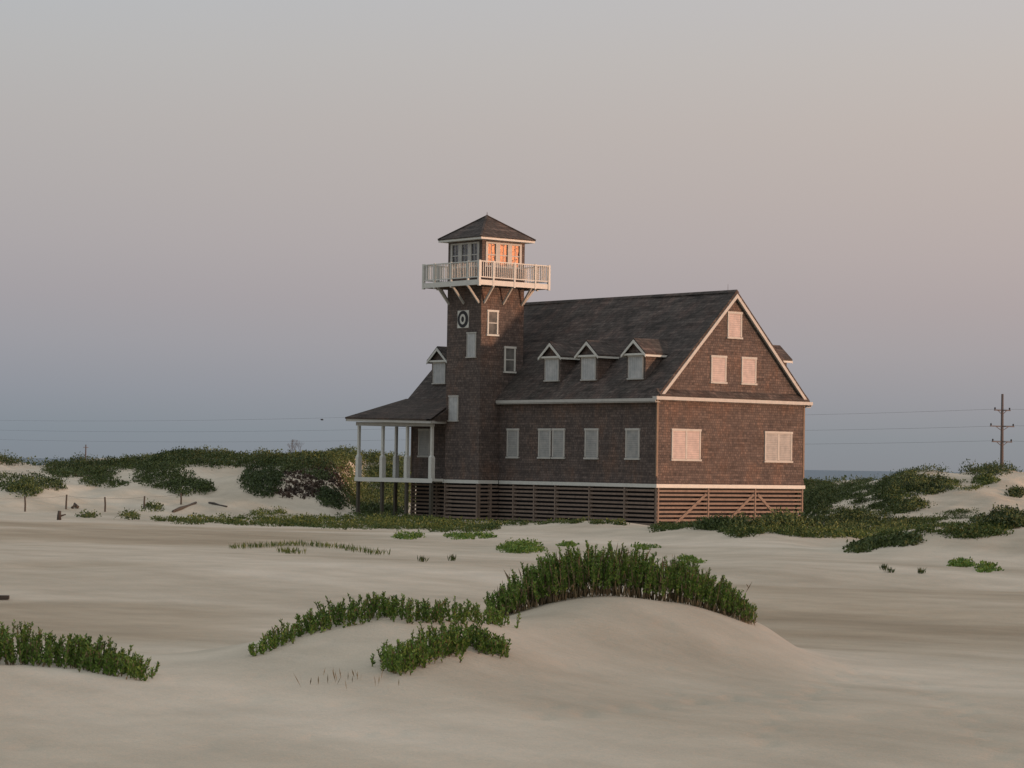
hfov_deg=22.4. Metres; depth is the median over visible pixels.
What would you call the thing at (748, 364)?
window
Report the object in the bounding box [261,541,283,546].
grass tuft
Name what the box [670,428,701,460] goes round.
window
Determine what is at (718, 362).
window
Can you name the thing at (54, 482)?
dune shrub
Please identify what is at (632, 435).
window
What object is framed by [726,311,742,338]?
window
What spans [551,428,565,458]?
window
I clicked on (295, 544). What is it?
grass tuft
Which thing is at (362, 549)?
grass tuft
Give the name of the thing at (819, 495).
dune scrub
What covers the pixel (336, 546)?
grass tuft
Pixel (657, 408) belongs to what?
lifesaving station
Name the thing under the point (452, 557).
grass tuft
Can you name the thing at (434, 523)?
dune scrub
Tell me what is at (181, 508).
driftwood log
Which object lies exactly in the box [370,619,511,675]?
seashore shrub
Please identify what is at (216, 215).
sky
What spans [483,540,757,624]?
seashore shrub
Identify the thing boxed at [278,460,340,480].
dune shrub
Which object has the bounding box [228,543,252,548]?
grass tuft
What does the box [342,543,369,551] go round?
grass tuft
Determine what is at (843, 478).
scrub
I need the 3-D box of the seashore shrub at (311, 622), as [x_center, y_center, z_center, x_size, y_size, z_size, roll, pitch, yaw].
[-1.646,3.283,35.783,5.069,0.839,1.407,2,-2,-39]
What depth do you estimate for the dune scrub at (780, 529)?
109.23 m
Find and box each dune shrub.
[0,470,48,497]
[23,470,128,487]
[34,475,69,490]
[40,460,82,473]
[72,464,115,486]
[75,509,100,517]
[115,507,140,519]
[129,460,215,496]
[139,498,164,511]
[237,458,285,497]
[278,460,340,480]
[314,484,350,509]
[391,529,424,539]
[443,531,497,539]
[495,537,546,553]
[555,540,579,546]
[630,542,661,549]
[676,553,706,563]
[842,533,895,552]
[882,528,926,546]
[901,472,954,495]
[946,556,978,566]
[967,504,1023,528]
[970,473,1000,484]
[973,560,1003,572]
[1004,485,1023,497]
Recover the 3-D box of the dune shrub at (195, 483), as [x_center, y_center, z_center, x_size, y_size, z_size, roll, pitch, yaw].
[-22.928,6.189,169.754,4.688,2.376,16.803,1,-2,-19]
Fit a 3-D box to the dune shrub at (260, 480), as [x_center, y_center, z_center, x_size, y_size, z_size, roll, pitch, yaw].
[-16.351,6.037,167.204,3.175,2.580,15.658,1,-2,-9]
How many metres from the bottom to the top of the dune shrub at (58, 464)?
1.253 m
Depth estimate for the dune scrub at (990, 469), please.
187.62 m
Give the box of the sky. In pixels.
[0,0,1023,471]
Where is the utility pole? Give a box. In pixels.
[990,394,1013,467]
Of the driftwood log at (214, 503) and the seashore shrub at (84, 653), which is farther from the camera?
the driftwood log at (214, 503)
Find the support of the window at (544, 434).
in the lifesaving station
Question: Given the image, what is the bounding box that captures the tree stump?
[57,511,65,519]
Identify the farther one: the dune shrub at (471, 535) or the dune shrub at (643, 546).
the dune shrub at (471, 535)
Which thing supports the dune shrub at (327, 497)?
on the ground
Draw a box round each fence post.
[24,497,25,511]
[104,497,105,511]
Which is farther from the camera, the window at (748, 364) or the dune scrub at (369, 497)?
the dune scrub at (369, 497)
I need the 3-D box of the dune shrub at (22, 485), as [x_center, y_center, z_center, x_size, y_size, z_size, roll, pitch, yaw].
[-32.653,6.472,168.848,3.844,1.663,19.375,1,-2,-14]
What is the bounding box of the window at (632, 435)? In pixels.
[624,428,640,459]
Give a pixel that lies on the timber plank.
(4, 596)
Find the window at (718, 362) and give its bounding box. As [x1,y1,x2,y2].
[710,355,727,383]
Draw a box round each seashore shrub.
[0,619,159,680]
[248,591,521,655]
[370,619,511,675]
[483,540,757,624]
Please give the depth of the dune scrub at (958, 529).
108.52 m
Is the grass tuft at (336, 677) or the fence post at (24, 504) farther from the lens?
the fence post at (24, 504)
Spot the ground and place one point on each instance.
(836, 656)
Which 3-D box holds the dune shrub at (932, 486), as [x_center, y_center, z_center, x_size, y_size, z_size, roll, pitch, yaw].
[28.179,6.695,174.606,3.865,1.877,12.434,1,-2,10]
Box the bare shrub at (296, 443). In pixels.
[287,440,302,452]
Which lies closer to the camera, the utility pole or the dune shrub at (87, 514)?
the dune shrub at (87, 514)
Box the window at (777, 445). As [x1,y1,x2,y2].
[764,431,792,462]
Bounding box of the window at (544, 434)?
[537,428,551,458]
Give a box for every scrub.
[0,450,114,467]
[12,453,973,482]
[39,444,415,518]
[150,505,505,531]
[491,516,860,538]
[684,469,937,530]
[832,478,1022,538]
[890,458,1021,476]
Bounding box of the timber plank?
[0,595,9,598]
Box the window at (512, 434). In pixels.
[505,428,519,457]
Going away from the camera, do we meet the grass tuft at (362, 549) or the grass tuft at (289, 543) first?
the grass tuft at (362, 549)
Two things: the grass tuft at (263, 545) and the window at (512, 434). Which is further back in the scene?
the window at (512, 434)
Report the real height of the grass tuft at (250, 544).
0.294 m
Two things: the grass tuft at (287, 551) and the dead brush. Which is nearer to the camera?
the grass tuft at (287, 551)
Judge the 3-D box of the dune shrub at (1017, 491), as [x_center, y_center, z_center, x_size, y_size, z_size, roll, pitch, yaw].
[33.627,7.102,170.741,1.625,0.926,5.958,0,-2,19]
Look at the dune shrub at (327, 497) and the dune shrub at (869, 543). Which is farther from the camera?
the dune shrub at (327, 497)
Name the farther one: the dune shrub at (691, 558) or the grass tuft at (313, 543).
the grass tuft at (313, 543)
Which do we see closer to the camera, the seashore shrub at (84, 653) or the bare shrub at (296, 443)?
the seashore shrub at (84, 653)
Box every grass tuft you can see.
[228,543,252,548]
[238,541,257,547]
[253,541,278,547]
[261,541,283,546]
[276,540,303,545]
[276,546,305,552]
[281,547,306,553]
[289,539,316,545]
[295,669,357,684]
[300,669,382,683]
[302,540,327,546]
[316,542,334,547]
[329,543,354,548]
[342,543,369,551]
[351,545,378,552]
[364,548,390,554]
[417,554,429,561]
[447,554,456,560]
[883,567,894,572]
[917,568,925,573]
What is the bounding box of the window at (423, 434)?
[417,429,429,456]
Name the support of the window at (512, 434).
in the lifesaving station
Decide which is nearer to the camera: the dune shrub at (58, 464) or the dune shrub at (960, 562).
the dune shrub at (960, 562)
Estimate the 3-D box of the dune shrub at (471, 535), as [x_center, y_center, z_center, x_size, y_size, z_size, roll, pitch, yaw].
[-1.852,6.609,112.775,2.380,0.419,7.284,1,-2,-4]
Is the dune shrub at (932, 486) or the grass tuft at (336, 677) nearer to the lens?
the grass tuft at (336, 677)
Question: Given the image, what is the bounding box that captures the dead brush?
[74,457,350,499]
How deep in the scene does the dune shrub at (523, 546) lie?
98.42 m
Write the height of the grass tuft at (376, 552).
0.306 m
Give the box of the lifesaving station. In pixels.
[345,215,812,525]
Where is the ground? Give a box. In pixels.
[0,456,1023,767]
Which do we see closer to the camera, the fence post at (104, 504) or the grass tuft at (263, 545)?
the grass tuft at (263, 545)
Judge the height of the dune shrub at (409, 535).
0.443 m
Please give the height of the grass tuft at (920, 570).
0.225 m
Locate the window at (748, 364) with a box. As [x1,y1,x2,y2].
[740,357,756,384]
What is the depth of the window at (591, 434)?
145.86 m
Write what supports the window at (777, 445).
in the lifesaving station
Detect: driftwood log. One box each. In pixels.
[172,502,196,511]
[208,502,227,506]
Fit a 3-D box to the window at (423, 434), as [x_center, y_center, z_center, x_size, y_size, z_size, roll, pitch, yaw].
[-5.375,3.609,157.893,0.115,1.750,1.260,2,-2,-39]
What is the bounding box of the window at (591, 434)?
[583,428,598,458]
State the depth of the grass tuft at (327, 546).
100.31 m
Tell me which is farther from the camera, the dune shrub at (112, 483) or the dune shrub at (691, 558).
the dune shrub at (112, 483)
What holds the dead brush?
on the ground
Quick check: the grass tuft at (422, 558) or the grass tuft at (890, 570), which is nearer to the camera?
the grass tuft at (890, 570)
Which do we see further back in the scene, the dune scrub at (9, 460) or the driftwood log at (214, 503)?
the dune scrub at (9, 460)
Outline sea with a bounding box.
[12,458,962,481]
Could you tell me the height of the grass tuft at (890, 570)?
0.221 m
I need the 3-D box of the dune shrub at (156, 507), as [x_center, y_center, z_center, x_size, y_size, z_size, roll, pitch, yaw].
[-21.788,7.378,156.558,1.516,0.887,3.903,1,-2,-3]
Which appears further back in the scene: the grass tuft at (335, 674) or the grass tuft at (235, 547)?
the grass tuft at (235, 547)
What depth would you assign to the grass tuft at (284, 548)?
92.99 m
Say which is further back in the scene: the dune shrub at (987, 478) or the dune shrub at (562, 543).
the dune shrub at (987, 478)
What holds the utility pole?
on the ground
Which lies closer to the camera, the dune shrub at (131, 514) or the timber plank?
the timber plank
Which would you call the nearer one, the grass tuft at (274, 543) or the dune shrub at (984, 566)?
the dune shrub at (984, 566)
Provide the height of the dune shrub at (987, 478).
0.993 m
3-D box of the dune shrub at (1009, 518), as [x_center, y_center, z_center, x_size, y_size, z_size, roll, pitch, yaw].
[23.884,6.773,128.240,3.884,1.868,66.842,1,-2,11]
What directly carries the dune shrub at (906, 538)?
on the ground
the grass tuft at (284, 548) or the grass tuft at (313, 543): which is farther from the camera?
the grass tuft at (313, 543)
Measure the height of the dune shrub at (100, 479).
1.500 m
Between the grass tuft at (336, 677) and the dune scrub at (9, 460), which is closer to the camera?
the grass tuft at (336, 677)
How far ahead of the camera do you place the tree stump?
137.93 m

